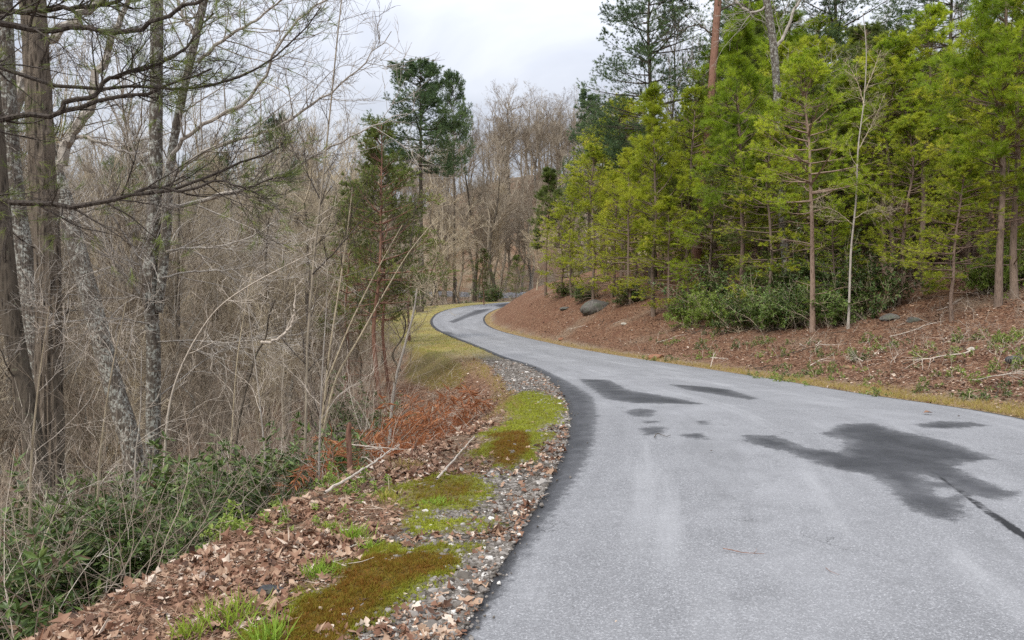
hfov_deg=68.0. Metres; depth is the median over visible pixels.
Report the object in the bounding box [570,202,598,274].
bare tree
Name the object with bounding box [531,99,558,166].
bare tree
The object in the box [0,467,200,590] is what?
laurel bush
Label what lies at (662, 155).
pine tree
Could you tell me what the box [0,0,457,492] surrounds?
birch tree
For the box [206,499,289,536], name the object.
weed
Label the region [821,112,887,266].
pine tree
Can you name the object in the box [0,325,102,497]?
bare sapling
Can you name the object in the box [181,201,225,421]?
bare tree
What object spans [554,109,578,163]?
bare tree
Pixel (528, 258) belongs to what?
bare tree
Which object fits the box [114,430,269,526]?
laurel bush
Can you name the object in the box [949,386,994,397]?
weed
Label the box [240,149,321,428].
bare tree
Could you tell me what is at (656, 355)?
rock
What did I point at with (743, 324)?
laurel bush
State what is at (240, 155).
bare tree
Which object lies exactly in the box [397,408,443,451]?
withered fern
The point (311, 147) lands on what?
bare tree
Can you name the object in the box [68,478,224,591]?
laurel bush
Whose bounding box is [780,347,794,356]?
weed
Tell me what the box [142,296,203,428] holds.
bare sapling
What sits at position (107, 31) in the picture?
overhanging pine
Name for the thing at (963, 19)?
bare tree
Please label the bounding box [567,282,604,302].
laurel bush
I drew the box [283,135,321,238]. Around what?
bare tree
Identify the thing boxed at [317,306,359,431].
bare sapling
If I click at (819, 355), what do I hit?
weed
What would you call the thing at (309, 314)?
slender sapling
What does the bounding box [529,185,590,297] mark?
pine tree
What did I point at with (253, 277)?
bare tree
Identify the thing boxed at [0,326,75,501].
bare sapling
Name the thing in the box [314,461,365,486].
weed
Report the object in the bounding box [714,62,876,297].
pine tree
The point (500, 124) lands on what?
bare tree
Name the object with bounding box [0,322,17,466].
bare sapling
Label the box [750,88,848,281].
pine tree
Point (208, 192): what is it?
bare tree
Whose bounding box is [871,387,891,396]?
weed
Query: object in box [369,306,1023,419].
verge grass
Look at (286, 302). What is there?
bare tree
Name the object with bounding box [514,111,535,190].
bare tree
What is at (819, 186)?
pine tree
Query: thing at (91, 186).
bare tree
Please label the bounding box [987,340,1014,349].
weed
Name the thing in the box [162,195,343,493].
arching sapling
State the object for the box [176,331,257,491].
bare sapling
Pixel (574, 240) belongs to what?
bare tree
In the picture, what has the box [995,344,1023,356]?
weed
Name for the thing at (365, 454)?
laurel bush
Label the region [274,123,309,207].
bare tree
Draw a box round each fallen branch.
[890,320,944,336]
[902,346,964,363]
[903,350,970,369]
[969,357,1023,380]
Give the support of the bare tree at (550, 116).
on the ground at (524, 314)
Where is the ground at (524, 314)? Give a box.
[0,162,1023,639]
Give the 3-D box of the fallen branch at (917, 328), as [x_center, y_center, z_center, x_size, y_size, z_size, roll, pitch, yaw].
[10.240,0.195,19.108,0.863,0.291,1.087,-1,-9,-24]
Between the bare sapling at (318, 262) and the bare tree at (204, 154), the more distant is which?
the bare tree at (204, 154)
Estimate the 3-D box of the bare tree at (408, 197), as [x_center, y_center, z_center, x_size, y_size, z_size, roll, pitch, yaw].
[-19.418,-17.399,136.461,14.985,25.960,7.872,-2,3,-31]
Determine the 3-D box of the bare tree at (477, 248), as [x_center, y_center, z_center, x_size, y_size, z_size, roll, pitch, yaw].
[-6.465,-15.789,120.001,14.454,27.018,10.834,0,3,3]
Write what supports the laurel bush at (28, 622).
on the ground at (524, 314)
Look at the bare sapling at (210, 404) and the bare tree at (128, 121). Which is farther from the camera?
the bare tree at (128, 121)
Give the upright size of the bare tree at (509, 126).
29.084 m
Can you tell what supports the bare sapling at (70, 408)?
on the ground at (524, 314)
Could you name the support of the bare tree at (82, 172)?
on the ground at (524, 314)
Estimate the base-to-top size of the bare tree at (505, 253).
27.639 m
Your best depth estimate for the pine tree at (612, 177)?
45.67 m
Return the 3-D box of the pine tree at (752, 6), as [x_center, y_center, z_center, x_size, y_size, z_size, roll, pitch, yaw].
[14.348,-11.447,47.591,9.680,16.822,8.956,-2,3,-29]
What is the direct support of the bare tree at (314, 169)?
on the ground at (524, 314)
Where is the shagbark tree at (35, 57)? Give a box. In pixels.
[0,0,101,521]
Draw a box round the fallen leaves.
[0,215,1023,639]
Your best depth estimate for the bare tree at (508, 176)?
163.97 m
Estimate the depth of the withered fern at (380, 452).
8.31 m
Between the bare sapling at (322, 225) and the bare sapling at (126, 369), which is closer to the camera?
the bare sapling at (126, 369)
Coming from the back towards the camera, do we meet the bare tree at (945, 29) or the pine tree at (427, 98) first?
the pine tree at (427, 98)
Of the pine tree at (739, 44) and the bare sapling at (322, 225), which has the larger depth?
the bare sapling at (322, 225)
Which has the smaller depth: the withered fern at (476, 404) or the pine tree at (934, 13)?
the withered fern at (476, 404)
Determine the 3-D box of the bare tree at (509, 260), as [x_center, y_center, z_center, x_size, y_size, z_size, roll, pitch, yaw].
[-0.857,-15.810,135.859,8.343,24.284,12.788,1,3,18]
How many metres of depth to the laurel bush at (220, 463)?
7.22 m
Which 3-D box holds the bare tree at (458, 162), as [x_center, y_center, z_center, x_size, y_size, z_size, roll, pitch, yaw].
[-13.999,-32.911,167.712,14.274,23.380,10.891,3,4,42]
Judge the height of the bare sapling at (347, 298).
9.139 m
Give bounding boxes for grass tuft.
[157,611,212,639]
[182,582,294,634]
[225,607,306,639]
[295,552,340,581]
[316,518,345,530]
[330,517,377,540]
[354,535,384,550]
[358,487,408,503]
[383,457,428,471]
[406,494,460,508]
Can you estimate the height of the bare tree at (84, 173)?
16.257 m
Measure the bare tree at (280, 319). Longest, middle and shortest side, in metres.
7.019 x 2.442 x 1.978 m
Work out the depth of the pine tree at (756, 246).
36.90 m
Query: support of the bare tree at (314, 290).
on the ground at (524, 314)
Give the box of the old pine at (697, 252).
[639,0,828,289]
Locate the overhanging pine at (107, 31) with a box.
[0,0,339,290]
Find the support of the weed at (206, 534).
on the ground at (524, 314)
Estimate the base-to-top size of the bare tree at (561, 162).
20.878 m
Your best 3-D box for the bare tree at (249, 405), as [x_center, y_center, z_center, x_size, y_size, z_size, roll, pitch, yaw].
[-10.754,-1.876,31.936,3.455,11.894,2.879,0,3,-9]
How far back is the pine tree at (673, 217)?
48.29 m
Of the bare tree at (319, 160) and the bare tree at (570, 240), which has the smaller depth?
the bare tree at (319, 160)
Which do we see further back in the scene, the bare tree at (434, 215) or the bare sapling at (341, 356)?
the bare tree at (434, 215)
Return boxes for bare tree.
[0,50,118,474]
[2,135,93,350]
[15,24,109,437]
[15,44,118,442]
[18,119,108,457]
[19,13,138,495]
[21,101,189,403]
[21,134,98,312]
[27,150,95,273]
[62,17,228,449]
[62,167,112,459]
[65,139,102,188]
[66,132,108,383]
[69,131,141,392]
[69,140,88,190]
[71,20,203,374]
[74,140,116,195]
[82,160,166,471]
[86,76,198,314]
[88,168,114,342]
[89,70,258,466]
[93,132,120,192]
[93,139,164,252]
[99,128,216,256]
[102,180,170,355]
[106,147,142,300]
[118,158,221,394]
[146,71,245,415]
[162,160,235,327]
[167,191,227,409]
[171,143,201,284]
[173,124,233,243]
[176,124,224,368]
[178,129,296,380]
[179,123,260,211]
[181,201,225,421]
[183,134,320,453]
[185,174,232,358]
[186,130,251,369]
[188,125,245,365]
[193,182,277,408]
[194,202,252,415]
[199,202,251,421]
[209,178,268,466]
[216,124,292,382]
[216,202,300,416]
[218,135,277,409]
[221,135,270,365]
[222,117,264,210]
[225,124,337,465]
[228,171,328,454]
[239,116,307,223]
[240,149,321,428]
[240,153,302,364]
[242,150,293,253]
[244,117,367,431]
[245,107,306,194]
[251,105,314,230]
[262,122,329,196]
[267,101,304,164]
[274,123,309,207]
[283,101,355,221]
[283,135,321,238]
[285,113,345,275]
[289,105,379,369]
[289,170,336,374]
[290,115,366,358]
[292,119,340,201]
[292,134,338,228]
[294,151,322,264]
[297,114,382,363]
[299,113,333,193]
[300,155,374,385]
[301,157,358,356]
[319,116,382,205]
[330,157,362,340]
[330,181,382,365]
[333,129,384,210]
[340,127,423,360]
[348,148,376,237]
[349,115,418,300]
[372,140,404,310]
[378,154,430,294]
[382,154,430,299]
[389,160,437,277]
[396,166,425,219]
[400,143,440,244]
[403,142,464,300]
[412,162,461,261]
[414,145,441,209]
[414,145,462,273]
[415,136,482,304]
[417,174,461,299]
[423,121,483,196]
[427,106,504,298]
[427,176,475,268]
[433,129,514,300]
[446,183,486,298]
[449,169,515,291]
[451,145,522,292]
[454,128,471,192]
[455,134,530,301]
[456,116,483,186]
[458,114,489,187]
[459,146,533,289]
[460,140,514,209]
[465,111,489,182]
[467,86,540,190]
[470,183,513,298]
[472,100,499,176]
[474,150,519,290]
[479,164,528,293]
[479,172,521,277]
[480,80,532,203]
[481,96,504,179]
[481,97,524,162]
[481,151,523,290]
[485,80,546,194]
[485,119,524,193]
[486,100,515,152]
[487,135,532,196]
[491,158,558,288]
[495,195,525,271]
[500,178,544,291]
[502,88,539,168]
[504,175,550,289]
[508,97,545,202]
[511,148,544,277]
[513,87,540,174]
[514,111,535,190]
[514,197,537,290]
[515,102,544,175]
[516,97,539,168]
[516,111,556,209]
[517,102,560,211]
[519,99,542,186]
[524,82,549,174]
[526,136,564,205]
[527,93,561,173]
[530,154,571,278]
[531,98,555,170]
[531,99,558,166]
[532,92,570,162]
[538,95,564,156]
[540,100,559,151]
[540,120,564,199]
[541,101,579,198]
[541,120,584,179]
[541,149,597,276]
[541,178,586,274]
[543,90,579,173]
[545,104,573,166]
[545,188,585,265]
[546,98,570,148]
[548,84,586,142]
[548,119,577,207]
[550,88,576,149]
[550,145,596,216]
[552,175,596,271]
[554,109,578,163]
[558,94,585,185]
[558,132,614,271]
[562,138,592,271]
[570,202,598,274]
[575,165,620,266]
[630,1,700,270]
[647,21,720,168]
[680,0,732,85]
[921,1,966,54]
[945,0,969,53]
[953,1,1009,53]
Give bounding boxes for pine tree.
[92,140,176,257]
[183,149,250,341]
[237,112,304,255]
[304,115,463,407]
[312,179,410,404]
[333,155,431,398]
[356,56,472,311]
[393,202,456,340]
[424,238,455,305]
[429,68,475,302]
[467,248,495,304]
[499,254,527,299]
[527,166,567,295]
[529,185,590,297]
[536,204,587,296]
[551,87,614,271]
[557,120,623,277]
[558,142,631,303]
[567,116,619,275]
[569,0,743,283]
[574,93,660,276]
[574,168,655,297]
[578,147,662,303]
[585,123,658,276]
[596,160,662,275]
[605,97,664,262]
[606,79,705,316]
[608,120,661,274]
[615,195,701,315]
[618,132,673,269]
[626,121,719,275]
[627,124,671,276]
[640,84,735,297]
[643,128,727,274]
[645,184,687,276]
[651,172,713,303]
[655,155,756,296]
[660,43,751,272]
[662,101,751,274]
[662,145,731,276]
[670,62,736,274]
[675,38,799,276]
[676,174,733,275]
[679,3,800,274]
[682,0,787,257]
[686,113,791,296]
[691,10,788,297]
[696,0,811,233]
[704,98,797,282]
[709,15,801,279]
[712,128,847,307]
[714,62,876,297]
[715,130,796,280]
[725,35,858,255]
[727,1,783,96]
[728,117,816,269]
[737,45,891,332]
[746,33,894,279]
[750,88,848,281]
[755,0,932,222]
[757,111,889,282]
[758,8,807,178]
[782,20,913,270]
[790,58,962,284]
[790,90,916,273]
[791,76,899,285]
[792,66,886,267]
[792,202,868,320]
[794,28,961,291]
[795,13,851,102]
[814,36,971,273]
[815,57,855,255]
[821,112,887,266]
[826,110,965,305]
[829,22,876,240]
[842,76,920,266]
[847,1,1009,284]
[859,0,1013,85]
[862,85,938,257]
[868,93,955,281]
[878,154,1014,321]
[880,22,934,206]
[894,78,954,252]
[895,94,963,261]
[897,118,980,268]
[901,53,1009,261]
[912,0,1023,307]
[913,74,1023,255]
[914,25,1023,254]
[914,51,962,262]
[915,0,1023,299]
[915,27,959,57]
[923,27,1023,253]
[928,84,1023,292]
[934,93,1014,266]
[935,21,1023,239]
[952,145,999,255]
[963,40,1023,249]
[1009,76,1023,229]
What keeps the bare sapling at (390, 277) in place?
on the ground at (524, 314)
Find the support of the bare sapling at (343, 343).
on the ground at (524, 314)
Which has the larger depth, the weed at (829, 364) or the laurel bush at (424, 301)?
the laurel bush at (424, 301)
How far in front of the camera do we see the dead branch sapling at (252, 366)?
8.22 m
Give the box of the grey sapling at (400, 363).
[384,262,458,449]
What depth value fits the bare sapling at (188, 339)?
26.98 m
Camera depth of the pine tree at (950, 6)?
50.70 m
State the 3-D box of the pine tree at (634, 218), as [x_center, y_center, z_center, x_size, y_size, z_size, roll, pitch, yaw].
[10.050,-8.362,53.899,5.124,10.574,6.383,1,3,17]
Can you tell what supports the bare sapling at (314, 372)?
on the ground at (524, 314)
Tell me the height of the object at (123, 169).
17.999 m
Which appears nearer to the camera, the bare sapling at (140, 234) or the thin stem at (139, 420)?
the thin stem at (139, 420)
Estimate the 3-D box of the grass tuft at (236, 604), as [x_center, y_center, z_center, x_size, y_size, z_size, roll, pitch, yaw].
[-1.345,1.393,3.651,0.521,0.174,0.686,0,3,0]
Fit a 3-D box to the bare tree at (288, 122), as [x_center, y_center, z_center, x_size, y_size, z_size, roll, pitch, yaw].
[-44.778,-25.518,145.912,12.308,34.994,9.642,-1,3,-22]
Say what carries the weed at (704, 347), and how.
on the ground at (524, 314)
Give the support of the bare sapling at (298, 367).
on the ground at (524, 314)
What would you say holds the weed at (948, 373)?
on the ground at (524, 314)
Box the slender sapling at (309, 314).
[244,0,419,474]
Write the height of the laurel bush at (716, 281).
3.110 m
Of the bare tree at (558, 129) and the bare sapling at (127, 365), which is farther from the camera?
the bare tree at (558, 129)
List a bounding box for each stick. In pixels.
[293,545,373,565]
[323,444,399,493]
[352,443,406,451]
[436,436,474,479]
[723,548,763,553]
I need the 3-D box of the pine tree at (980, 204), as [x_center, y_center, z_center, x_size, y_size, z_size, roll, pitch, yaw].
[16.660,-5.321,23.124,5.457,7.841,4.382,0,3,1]
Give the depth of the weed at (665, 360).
24.57 m
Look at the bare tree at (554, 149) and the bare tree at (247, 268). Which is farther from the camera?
the bare tree at (554, 149)
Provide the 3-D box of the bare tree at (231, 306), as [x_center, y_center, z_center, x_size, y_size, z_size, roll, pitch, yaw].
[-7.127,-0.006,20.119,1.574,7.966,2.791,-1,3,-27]
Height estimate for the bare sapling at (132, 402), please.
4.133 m
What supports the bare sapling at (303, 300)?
on the ground at (524, 314)
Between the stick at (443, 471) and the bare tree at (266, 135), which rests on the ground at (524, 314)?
the bare tree at (266, 135)
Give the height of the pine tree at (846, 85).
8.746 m
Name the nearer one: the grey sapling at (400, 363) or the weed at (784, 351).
the grey sapling at (400, 363)
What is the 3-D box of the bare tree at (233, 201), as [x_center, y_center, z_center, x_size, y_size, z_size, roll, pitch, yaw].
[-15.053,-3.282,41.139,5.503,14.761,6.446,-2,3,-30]
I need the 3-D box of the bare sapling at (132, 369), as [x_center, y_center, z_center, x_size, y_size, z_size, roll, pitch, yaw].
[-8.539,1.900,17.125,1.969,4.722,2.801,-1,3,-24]
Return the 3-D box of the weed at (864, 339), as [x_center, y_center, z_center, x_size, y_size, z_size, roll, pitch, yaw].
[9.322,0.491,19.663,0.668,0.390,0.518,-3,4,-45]
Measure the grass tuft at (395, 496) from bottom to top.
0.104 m
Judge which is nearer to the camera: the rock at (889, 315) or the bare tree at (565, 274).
the rock at (889, 315)
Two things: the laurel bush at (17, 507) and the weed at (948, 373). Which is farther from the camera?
the weed at (948, 373)
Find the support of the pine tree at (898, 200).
on the ground at (524, 314)
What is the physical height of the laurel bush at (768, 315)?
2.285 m
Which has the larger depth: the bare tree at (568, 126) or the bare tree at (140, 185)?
the bare tree at (568, 126)
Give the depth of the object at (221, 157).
65.12 m
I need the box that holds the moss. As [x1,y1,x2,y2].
[230,369,569,639]
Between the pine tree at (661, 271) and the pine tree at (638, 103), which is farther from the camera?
the pine tree at (638, 103)
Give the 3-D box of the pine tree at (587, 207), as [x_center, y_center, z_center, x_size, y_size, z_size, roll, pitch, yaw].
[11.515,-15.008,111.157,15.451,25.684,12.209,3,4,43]
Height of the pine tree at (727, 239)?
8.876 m
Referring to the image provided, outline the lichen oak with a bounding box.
[707,0,857,302]
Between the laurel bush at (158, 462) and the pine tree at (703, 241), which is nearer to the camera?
the laurel bush at (158, 462)
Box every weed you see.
[197,530,218,548]
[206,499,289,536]
[217,511,293,539]
[260,499,281,513]
[270,493,302,509]
[303,476,347,494]
[310,503,348,518]
[312,515,349,534]
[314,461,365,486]
[324,472,366,495]
[341,486,378,503]
[343,466,391,496]
[664,355,678,361]
[695,351,715,359]
[699,344,717,349]
[701,327,715,335]
[731,339,746,348]
[752,336,772,344]
[752,371,778,378]
[755,351,775,358]
[772,362,791,370]
[772,372,799,382]
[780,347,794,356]
[780,367,807,376]
[797,368,817,377]
[804,359,827,368]
[810,346,832,354]
[816,348,837,357]
[816,365,837,374]
[824,361,844,369]
[828,372,845,380]
[840,346,865,354]
[845,347,869,361]
[851,351,875,362]
[852,365,867,371]
[858,332,881,343]
[858,378,881,387]
[867,339,898,350]
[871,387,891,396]
[885,337,910,346]
[908,345,936,354]
[911,376,942,392]
[928,365,960,378]
[944,348,974,361]
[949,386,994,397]
[951,327,989,342]
[959,389,983,401]
[960,368,990,384]
[974,385,1018,400]
[987,335,1018,343]
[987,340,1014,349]
[987,357,1023,373]
[991,329,1023,340]
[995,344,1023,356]
[997,326,1023,335]
[998,376,1023,385]
[1002,330,1023,342]
[1010,350,1023,365]
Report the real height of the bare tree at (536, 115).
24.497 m
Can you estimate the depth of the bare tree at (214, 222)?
51.73 m
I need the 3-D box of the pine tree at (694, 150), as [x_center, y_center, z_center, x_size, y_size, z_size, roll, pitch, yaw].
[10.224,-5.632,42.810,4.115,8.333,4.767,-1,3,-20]
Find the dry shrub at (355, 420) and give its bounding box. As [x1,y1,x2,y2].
[308,371,416,463]
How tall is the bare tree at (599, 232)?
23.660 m
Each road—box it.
[381,290,525,297]
[430,302,1023,639]
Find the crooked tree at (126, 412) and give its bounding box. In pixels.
[14,0,208,503]
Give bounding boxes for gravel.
[232,359,587,639]
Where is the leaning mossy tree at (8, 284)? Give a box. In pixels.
[0,45,56,525]
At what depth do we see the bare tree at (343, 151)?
101.69 m
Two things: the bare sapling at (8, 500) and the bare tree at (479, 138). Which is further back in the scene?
the bare tree at (479, 138)
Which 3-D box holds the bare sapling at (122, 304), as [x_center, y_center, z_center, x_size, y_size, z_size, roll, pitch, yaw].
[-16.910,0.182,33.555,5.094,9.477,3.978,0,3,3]
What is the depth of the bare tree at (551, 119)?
182.76 m
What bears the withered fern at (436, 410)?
on the ground at (524, 314)
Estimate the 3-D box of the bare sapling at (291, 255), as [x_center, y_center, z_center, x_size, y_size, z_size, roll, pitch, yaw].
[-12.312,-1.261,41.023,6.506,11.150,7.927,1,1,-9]
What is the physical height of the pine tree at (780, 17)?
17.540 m
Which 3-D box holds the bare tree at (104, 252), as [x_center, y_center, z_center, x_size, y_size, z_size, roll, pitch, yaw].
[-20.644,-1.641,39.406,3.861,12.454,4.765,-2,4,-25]
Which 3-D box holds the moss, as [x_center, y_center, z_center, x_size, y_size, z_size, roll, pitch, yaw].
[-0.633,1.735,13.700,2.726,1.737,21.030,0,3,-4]
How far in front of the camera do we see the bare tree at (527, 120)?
210.62 m
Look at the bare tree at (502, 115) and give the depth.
205.07 m
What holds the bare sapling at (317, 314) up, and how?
on the ground at (524, 314)
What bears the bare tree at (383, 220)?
on the ground at (524, 314)
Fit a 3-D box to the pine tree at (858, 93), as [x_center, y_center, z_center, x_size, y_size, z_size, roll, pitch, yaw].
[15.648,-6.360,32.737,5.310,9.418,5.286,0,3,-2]
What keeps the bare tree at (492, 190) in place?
on the ground at (524, 314)
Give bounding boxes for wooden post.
[346,422,352,472]
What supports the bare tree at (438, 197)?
on the ground at (524, 314)
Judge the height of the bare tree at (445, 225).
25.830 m
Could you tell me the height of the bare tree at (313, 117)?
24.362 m
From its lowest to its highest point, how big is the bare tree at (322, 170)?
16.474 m
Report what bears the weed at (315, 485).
on the ground at (524, 314)
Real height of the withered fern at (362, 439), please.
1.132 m
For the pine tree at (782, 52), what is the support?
on the ground at (524, 314)
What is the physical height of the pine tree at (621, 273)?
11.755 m
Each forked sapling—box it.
[277,167,460,464]
[806,8,904,328]
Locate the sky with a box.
[13,0,1022,205]
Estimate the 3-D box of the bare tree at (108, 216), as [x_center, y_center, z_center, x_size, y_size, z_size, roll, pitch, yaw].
[-11.260,-0.802,21.599,4.336,10.796,2.417,-11,12,-43]
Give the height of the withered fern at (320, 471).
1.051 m
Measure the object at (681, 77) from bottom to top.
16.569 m
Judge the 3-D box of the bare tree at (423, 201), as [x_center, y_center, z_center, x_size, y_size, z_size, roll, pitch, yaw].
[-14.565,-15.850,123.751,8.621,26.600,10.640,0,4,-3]
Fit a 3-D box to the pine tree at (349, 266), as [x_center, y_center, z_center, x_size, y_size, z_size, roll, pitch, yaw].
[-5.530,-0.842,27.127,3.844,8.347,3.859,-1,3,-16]
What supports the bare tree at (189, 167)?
on the ground at (524, 314)
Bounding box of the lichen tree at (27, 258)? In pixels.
[0,0,75,513]
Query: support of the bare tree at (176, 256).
on the ground at (524, 314)
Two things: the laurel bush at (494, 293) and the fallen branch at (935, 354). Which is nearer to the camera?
the fallen branch at (935, 354)
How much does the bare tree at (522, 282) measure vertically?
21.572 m
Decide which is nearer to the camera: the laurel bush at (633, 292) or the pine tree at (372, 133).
the pine tree at (372, 133)
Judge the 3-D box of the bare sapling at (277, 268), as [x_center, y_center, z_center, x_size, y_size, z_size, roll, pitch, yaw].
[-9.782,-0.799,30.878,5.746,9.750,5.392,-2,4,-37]
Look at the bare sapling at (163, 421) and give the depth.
12.85 m
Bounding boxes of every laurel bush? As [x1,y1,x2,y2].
[0,451,92,630]
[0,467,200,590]
[0,477,222,611]
[0,484,200,610]
[0,491,126,639]
[0,499,166,639]
[0,502,89,626]
[20,437,221,582]
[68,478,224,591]
[95,445,307,578]
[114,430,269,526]
[163,435,312,540]
[178,411,380,517]
[219,419,359,530]
[228,420,369,504]
[239,438,287,506]
[403,290,437,307]
[462,275,505,302]
[546,279,575,298]
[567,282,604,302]
[606,272,655,304]
[649,255,769,318]
[663,278,711,327]
[667,281,744,328]
[708,268,769,333]
[717,276,816,332]
[755,269,830,329]
[757,220,889,313]
[764,276,872,326]
[826,225,933,319]
[937,241,1023,297]
[971,210,1023,287]
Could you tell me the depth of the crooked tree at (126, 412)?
10.91 m
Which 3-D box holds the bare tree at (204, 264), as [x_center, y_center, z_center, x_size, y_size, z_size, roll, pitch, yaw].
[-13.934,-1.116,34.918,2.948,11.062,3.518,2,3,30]
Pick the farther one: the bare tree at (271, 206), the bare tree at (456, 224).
the bare tree at (456, 224)
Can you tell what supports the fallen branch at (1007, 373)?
on the ground at (524, 314)
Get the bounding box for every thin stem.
[0,262,122,587]
[27,230,185,566]
[67,318,228,513]
[195,254,290,471]
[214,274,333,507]
[260,251,386,484]
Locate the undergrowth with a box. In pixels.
[0,225,1023,639]
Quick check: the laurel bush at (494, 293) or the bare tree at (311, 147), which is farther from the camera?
the laurel bush at (494, 293)
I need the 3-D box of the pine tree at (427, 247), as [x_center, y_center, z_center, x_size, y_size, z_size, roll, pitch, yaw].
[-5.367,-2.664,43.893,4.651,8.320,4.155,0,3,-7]
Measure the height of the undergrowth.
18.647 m
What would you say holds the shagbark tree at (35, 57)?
on the ground at (524, 314)
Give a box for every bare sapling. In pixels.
[0,232,92,504]
[0,314,103,514]
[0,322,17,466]
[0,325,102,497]
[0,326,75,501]
[0,336,25,511]
[0,337,14,429]
[1,223,179,501]
[5,283,126,504]
[12,214,103,388]
[19,258,189,504]
[62,203,146,474]
[65,307,179,501]
[82,271,187,472]
[89,303,179,453]
[94,178,199,369]
[103,220,220,379]
[106,235,167,360]
[107,313,219,473]
[120,249,248,465]
[120,292,180,444]
[137,283,239,440]
[138,254,218,430]
[139,206,206,410]
[140,239,197,401]
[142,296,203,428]
[161,183,232,415]
[164,227,226,389]
[168,186,275,395]
[171,281,248,446]
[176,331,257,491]
[181,213,277,413]
[187,312,256,471]
[190,182,348,391]
[221,182,308,346]
[223,237,336,424]
[225,323,273,422]
[227,271,302,477]
[230,203,328,399]
[231,197,336,384]
[248,191,348,399]
[250,233,366,391]
[252,311,322,419]
[265,250,331,371]
[269,324,339,459]
[275,224,341,401]
[277,190,356,368]
[278,320,318,418]
[291,188,344,320]
[314,185,343,316]
[314,281,370,415]
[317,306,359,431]
[330,218,389,353]
[337,237,406,395]
[338,195,426,363]
[356,209,437,371]
[390,144,493,305]
[433,194,483,303]
[474,177,527,301]
[519,201,557,289]
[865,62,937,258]
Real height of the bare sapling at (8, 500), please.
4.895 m
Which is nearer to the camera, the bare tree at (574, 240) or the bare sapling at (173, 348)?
the bare sapling at (173, 348)
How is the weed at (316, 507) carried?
on the ground at (524, 314)
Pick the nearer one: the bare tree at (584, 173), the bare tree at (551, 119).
the bare tree at (584, 173)
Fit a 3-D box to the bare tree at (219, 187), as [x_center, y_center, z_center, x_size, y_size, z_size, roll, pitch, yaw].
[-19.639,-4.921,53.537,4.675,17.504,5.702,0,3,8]
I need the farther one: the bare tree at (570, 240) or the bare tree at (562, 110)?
the bare tree at (562, 110)
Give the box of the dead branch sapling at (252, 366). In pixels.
[205,278,303,490]
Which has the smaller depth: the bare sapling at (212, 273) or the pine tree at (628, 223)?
the bare sapling at (212, 273)
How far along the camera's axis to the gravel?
4.83 m
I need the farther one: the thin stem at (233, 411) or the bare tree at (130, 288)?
the bare tree at (130, 288)
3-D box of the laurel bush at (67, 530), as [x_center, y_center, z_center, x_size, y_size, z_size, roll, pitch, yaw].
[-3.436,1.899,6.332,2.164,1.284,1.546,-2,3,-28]
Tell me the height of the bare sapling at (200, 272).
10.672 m
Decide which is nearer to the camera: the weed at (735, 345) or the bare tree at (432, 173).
the weed at (735, 345)
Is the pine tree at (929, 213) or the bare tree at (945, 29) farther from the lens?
the bare tree at (945, 29)
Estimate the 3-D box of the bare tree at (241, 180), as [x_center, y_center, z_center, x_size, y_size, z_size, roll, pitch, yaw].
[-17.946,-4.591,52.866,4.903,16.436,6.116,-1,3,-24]
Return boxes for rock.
[256,584,282,597]
[580,300,608,315]
[648,354,663,358]
[879,313,899,320]
[906,317,920,322]
[1005,356,1021,362]
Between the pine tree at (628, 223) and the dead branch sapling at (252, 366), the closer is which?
the dead branch sapling at (252, 366)
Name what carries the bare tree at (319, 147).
on the ground at (524, 314)
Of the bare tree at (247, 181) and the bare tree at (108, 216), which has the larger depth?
the bare tree at (247, 181)
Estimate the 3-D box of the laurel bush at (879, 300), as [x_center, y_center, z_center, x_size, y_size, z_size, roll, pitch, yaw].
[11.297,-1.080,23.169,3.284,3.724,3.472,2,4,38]
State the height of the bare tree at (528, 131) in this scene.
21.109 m
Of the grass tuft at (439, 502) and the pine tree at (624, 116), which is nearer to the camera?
the grass tuft at (439, 502)
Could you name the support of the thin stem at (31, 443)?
on the ground at (524, 314)
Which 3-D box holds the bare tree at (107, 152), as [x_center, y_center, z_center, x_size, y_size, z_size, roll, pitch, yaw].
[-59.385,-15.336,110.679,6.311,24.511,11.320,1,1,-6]
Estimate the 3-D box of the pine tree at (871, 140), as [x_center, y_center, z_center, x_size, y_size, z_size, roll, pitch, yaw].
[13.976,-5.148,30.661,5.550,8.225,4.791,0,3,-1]
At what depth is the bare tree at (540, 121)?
206.27 m
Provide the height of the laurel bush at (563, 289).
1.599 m
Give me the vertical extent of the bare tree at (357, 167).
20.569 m
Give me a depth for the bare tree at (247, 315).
16.98 m
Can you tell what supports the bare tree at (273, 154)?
on the ground at (524, 314)
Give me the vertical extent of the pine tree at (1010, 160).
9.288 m
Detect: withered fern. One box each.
[247,446,346,499]
[269,422,365,499]
[331,434,424,473]
[342,419,420,459]
[354,426,408,471]
[355,394,449,466]
[377,391,443,441]
[378,378,480,436]
[396,395,462,445]
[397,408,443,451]
[402,380,493,442]
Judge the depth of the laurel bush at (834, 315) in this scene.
23.20 m
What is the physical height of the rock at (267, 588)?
0.080 m
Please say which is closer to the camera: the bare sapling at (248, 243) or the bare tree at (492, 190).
the bare sapling at (248, 243)
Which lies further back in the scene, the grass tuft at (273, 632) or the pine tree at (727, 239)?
the pine tree at (727, 239)
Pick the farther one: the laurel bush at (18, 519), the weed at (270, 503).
the laurel bush at (18, 519)
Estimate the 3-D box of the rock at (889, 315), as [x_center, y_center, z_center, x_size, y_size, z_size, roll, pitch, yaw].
[10.734,-0.051,21.620,0.595,0.282,0.449,3,4,41]
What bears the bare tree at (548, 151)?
on the ground at (524, 314)
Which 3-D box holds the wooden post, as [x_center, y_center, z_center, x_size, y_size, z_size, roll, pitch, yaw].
[-1.559,1.362,7.279,0.063,0.776,0.055,0,3,0]
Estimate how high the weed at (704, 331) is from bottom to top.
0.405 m

